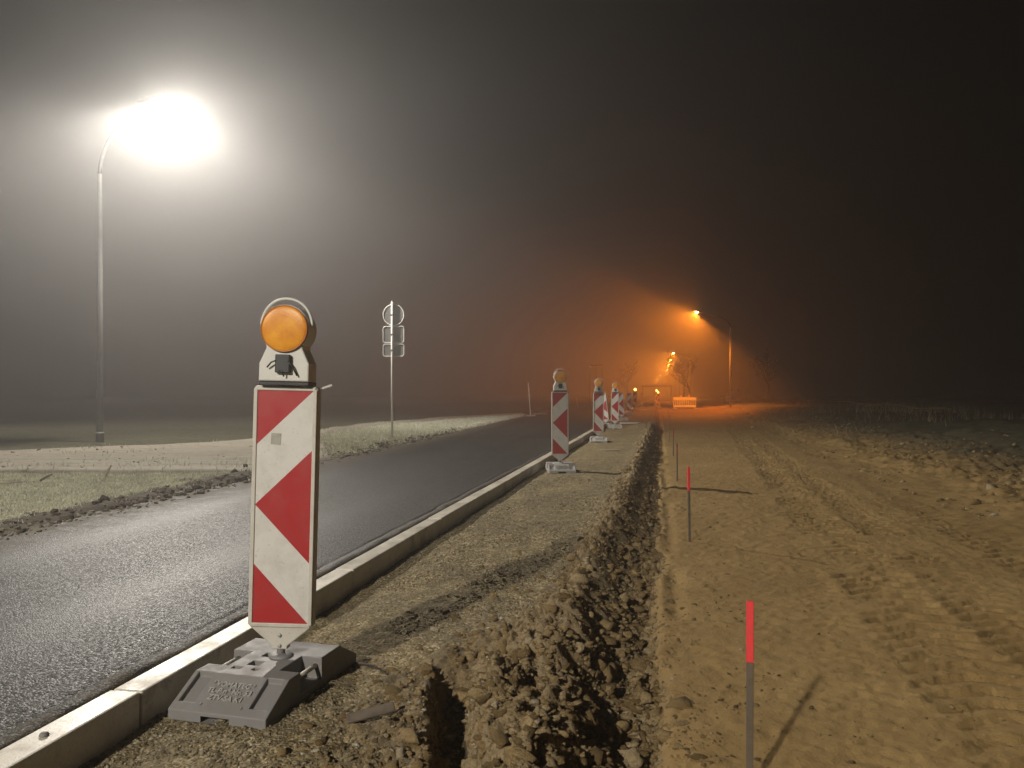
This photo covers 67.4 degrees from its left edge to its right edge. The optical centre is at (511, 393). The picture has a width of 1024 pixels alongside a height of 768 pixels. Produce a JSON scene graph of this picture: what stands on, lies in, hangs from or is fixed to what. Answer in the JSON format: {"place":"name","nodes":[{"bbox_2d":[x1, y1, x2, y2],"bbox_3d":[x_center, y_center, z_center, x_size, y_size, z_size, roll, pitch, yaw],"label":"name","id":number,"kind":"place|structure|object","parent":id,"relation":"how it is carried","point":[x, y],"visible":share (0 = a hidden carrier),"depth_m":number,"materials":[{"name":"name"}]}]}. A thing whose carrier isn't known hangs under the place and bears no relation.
{"place":"outdoors","nodes":[
{"label":"outdoors","id":0,"kind":"place"},
{"bbox_2d":[0,471,248,523],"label":"grass","id":1,"kind":"structure","parent":0,"point":[35,503],"depth_m":9.02,"materials":[{"name":"plant"}]},
{"bbox_2d":[0,427,466,538],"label":"verge soil","id":2,"kind":"structure","parent":0,"point":[69,517],"depth_m":8.44,"materials":[{"name":"brown soil"}]},
{"bbox_2d":[0,395,653,749],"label":"road","id":3,"kind":"structure","parent":0,"point":[94,606],"depth_m":5.19,"materials":[{"name":"grey asphalt"}]},
{"bbox_2d":[0,395,1023,767],"bbox_3d":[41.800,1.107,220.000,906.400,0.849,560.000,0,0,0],"label":"ground","id":4,"kind":"structure","parent":0,"point":[906,601],"depth_m":5.69,"materials":[{"name":"soil"}]},
{"bbox_2d":[104,464,111,477],"bbox_3d":[-5.373,1.049,10.204,0.127,0.213,0.047,0,0,0],"label":"stick","id":5,"kind":"object","parent":4,"relation":"on","point":[107,470],"visible":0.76,"depth_m":10.19,"materials":[{"name":"brown wood"}]},
{"bbox_2d":[95,94,172,441],"bbox_3d":[-8.804,-2.757,18.000,1.908,8.429,0.724,0,0,0],"label":"street lamp","id":6,"kind":"object","parent":4,"relation":"on","point":[142,102],"visible":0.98,"depth_m":17.95,"materials":[{"name":"galvanised metal"},{"name":"white glass"}]},
{"bbox_2d":[2,426,356,467],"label":"track stones","id":7,"kind":"object","parent":4,"relation":"on","point":[120,458],"visible":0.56,"depth_m":13.78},
{"bbox_2d":[0,420,413,475],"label":"weeds","id":8,"kind":"object","parent":4,"relation":"on","point":[141,461],"visible":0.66,"depth_m":11.32,"materials":[{"name":"green plant"}]},
{"bbox_2d":[168,297,355,728],"bbox_3d":[-0.977,0.408,3.153,0.436,1.601,0.730,0,0,14],"label":"traffic beacon","id":9,"kind":"object","parent":4,"relation":"on","point":[276,673],"visible":1,"depth_m":3.14,"materials":[{"name":"plastic"}]},
{"bbox_2d":[0,401,644,767],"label":"kerb","id":10,"kind":"structure","parent":4,"relation":"on","point":[83,734],"depth_m":3.06,"materials":[{"name":"concrete"}]},
{"bbox_2d":[39,731,49,737],"bbox_3d":[-1.498,1.093,2.460,0.031,0.017,0.032,0,0,0],"label":"pebble","id":11,"kind":"object","parent":10,"relation":"on","point":[44,734],"visible":1,"depth_m":2.45,"materials":[{"name":"stone"}]},
{"bbox_2d":[79,459,622,767],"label":"gravel","id":12,"kind":"structure","parent":4,"relation":"on","point":[303,706],"depth_m":2.96,"materials":[{"name":"brown gravel"}]},
{"bbox_2d":[346,701,395,723],"bbox_3d":[-0.500,1.131,2.720,0.170,0.012,0.045,-8,23,-18],"label":"wood offcut","id":13,"kind":"object","parent":12,"relation":"on","point":[369,713],"visible":1,"depth_m":2.71,"materials":[{"name":"beige wood"}]},
{"bbox_2d":[358,662,387,674],"bbox_3d":[-0.592,1.175,3.289,0.213,0.025,0.019,0,0,44],"label":"stick","id":14,"kind":"object","parent":4,"relation":"on","point":[370,665],"visible":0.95,"depth_m":3.30,"materials":[{"name":"brown wood"}]},
{"bbox_2d":[383,300,404,437],"bbox_3d":[-2.967,-0.447,19.205,0.561,3.757,0.090,0,0,6],"label":"traffic sign","id":15,"kind":"object","parent":4,"relation":"on","point":[393,317],"visible":0.99,"depth_m":19.22,"materials":[{"name":"metal"}]},
{"bbox_2d":[320,413,523,459],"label":"grass","id":16,"kind":"structure","parent":4,"relation":"on","point":[437,424],"depth_m":22.07,"materials":[{"name":"plant"}]},
{"bbox_2d":[265,509,713,767],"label":"earth clods","id":17,"kind":"object","parent":4,"relation":"on","point":[616,725],"visible":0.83,"depth_m":3.25,"materials":[{"name":"brown soil"}]},
{"bbox_2d":[526,383,534,415],"bbox_3d":[0.929,0.351,38.000,0.440,1.757,0.300,0,0,-5],"label":"marker post","id":18,"kind":"object","parent":4,"relation":"on","point":[529,403],"visible":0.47,"depth_m":37.97,"materials":[{"name":"plastic"}]},
{"bbox_2d":[545,368,575,472],"bbox_3d":[0.753,0.411,12.000,0.410,1.601,0.730,0,0,-2],"label":"traffic beacon","id":19,"kind":"object","parent":4,"relation":"on","point":[559,422],"visible":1,"depth_m":12.00,"materials":[{"name":"plastic"}]},
{"bbox_2d":[589,365,602,387],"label":"sign frame","id":20,"kind":"object","parent":4,"relation":"on","point":[596,371],"visible":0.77,"depth_m":61.98,"materials":[{"name":"metal"}]},
{"bbox_2d":[590,378,606,442],"bbox_3d":[2.174,0.415,19.299,0.410,1.601,0.730,1,0,4],"label":"traffic beacon","id":21,"kind":"object","parent":4,"relation":"on","point":[598,411],"visible":1,"depth_m":19.30,"materials":[{"name":"plastic"}]},
{"bbox_2d":[604,393,613,426],"bbox_3d":[3.406,0.611,28.332,0.410,1.240,0.730,-8,-3,25],"label":"traffic beacon","id":22,"kind":"object","parent":4,"relation":"on","point":[606,415],"visible":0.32,"depth_m":28.31,"materials":[{"name":"plastic"}]},
{"bbox_2d":[607,382,621,428],"bbox_3d":[3.594,0.410,26.800,0.410,1.601,0.730,0,0,-1],"label":"traffic beacon","id":23,"kind":"object","parent":4,"relation":"on","point":[614,406],"visible":1,"depth_m":26.80,"materials":[{"name":"plastic"}]},
{"bbox_2d":[619,393,628,420],"bbox_3d":[4.868,0.589,34.196,0.410,1.240,0.730,-3,0,-8],"label":"traffic beacon","id":24,"kind":"object","parent":4,"relation":"on","point":[621,404],"visible":0.94,"depth_m":34.20,"materials":[{"name":"plastic"}]},
{"bbox_2d":[614,359,639,398],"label":"bare tree","id":25,"kind":"object","parent":4,"relation":"on","point":[630,372],"visible":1,"depth_m":165.94,"materials":[{"name":"brown plant"}]},
{"bbox_2d":[593,422,663,544],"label":"earth clods","id":26,"kind":"object","parent":4,"relation":"on","point":[646,519],"visible":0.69,"depth_m":9.63,"materials":[{"name":"brown soil"}]},
{"bbox_2d":[625,393,633,414],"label":"traffic beacon","id":27,"kind":"object","parent":4,"relation":"on","point":[628,402],"visible":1,"depth_m":43.00,"materials":[{"name":"plastic"}]},
{"bbox_2d":[620,422,645,423],"bbox_3d":[4.741,1.159,30.006,1.085,0.050,0.100,0,0,-11],"label":"lying board","id":28,"kind":"object","parent":4,"relation":"on","point":[630,422],"visible":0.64,"depth_m":29.93,"materials":[{"name":"wood"}]},
{"bbox_2d":[631,388,638,410],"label":"traffic beacon","id":29,"kind":"object","parent":4,"relation":"on","point":[634,398],"visible":0.98,"depth_m":52.00,"materials":[{"name":"plastic"}]},
{"bbox_2d":[652,390,659,406],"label":"traffic beacon","id":30,"kind":"object","parent":4,"relation":"on","point":[655,401],"visible":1,"depth_m":71.00,"materials":[{"name":"plastic"}]},
{"bbox_2d":[657,391,661,407],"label":"traffic beacon","id":31,"kind":"object","parent":4,"relation":"on","point":[658,399],"visible":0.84,"depth_m":71.62,"materials":[{"name":"plastic"}]},
{"bbox_2d":[676,443,677,480],"bbox_3d":[2.515,1.134,11.701,0.019,0.745,0.016,0,0,-3],"label":"survey stake","id":32,"kind":"object","parent":4,"relation":"on","point":[676,461],"visible":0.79,"depth_m":11.70,"materials":[{"name":"red paint"}]},
{"bbox_2d":[666,352,696,401],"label":"bare tree","id":33,"kind":"object","parent":4,"relation":"on","point":[676,368],"visible":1,"depth_m":104.21,"materials":[{"name":"brown plant"}]},
{"bbox_2d":[669,354,698,396],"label":"bare tree","id":34,"kind":"object","parent":4,"relation":"on","point":[683,394],"visible":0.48,"depth_m":149.10,"materials":[{"name":"brown plant"}]},
{"bbox_2d":[671,394,696,408],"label":"barrier fence","id":35,"kind":"object","parent":4,"relation":"on","point":[688,398],"visible":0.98,"depth_m":65.97,"materials":[{"name":"plastic"}]},
{"bbox_2d":[687,467,690,541],"bbox_3d":[1.638,1.131,7.100,0.025,0.902,0.021,-1,0,-16],"label":"survey stake","id":36,"kind":"object","parent":4,"relation":"on","point":[689,508],"visible":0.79,"depth_m":7.09,"materials":[{"name":"red paint"}]},
{"bbox_2d":[693,310,730,406],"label":"street lamp","id":37,"kind":"object","parent":4,"relation":"on","point":[696,311],"visible":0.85,"depth_m":57.95,"materials":[{"name":"metal"}]},
{"bbox_2d":[746,601,753,767],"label":"survey stake","id":38,"kind":"object","parent":4,"relation":"on","point":[749,670],"visible":1,"depth_m":2.62,"materials":[{"name":"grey wood"}]},
{"bbox_2d":[746,348,779,399],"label":"bare tree","id":39,"kind":"object","parent":4,"relation":"on","point":[770,367],"visible":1,"depth_m":94.52,"materials":[{"name":"brown plant"}]},
{"bbox_2d":[660,470,882,766],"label":"soil crumbs","id":40,"kind":"object","parent":4,"relation":"on","point":[735,707],"visible":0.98,"depth_m":3.33,"materials":[{"name":"brown soil"}]},
{"bbox_2d":[659,410,1023,767],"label":"soil crumbs","id":41,"kind":"object","parent":4,"relation":"on","point":[977,502],"visible":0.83,"depth_m":9.55,"materials":[{"name":"brown soil"}]},
{"bbox_2d":[725,397,1023,434],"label":"dry weeds","id":42,"kind":"object","parent":4,"relation":"on","point":[904,408],"visible":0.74,"depth_m":32.94,"materials":[{"name":"brown plant"}]},
{"bbox_2d":[0,0,1023,394],"label":"sky","id":43,"kind":"structure","parent":0,"point":[539,188],"materials":[{"name":"black"}]},
{"bbox_2d":[641,386,672,404],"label":"barrier beam","id":44,"kind":"structure","parent":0,"point":[653,386],"depth_m":77.99,"materials":[{"name":"plastic"}]}
]}

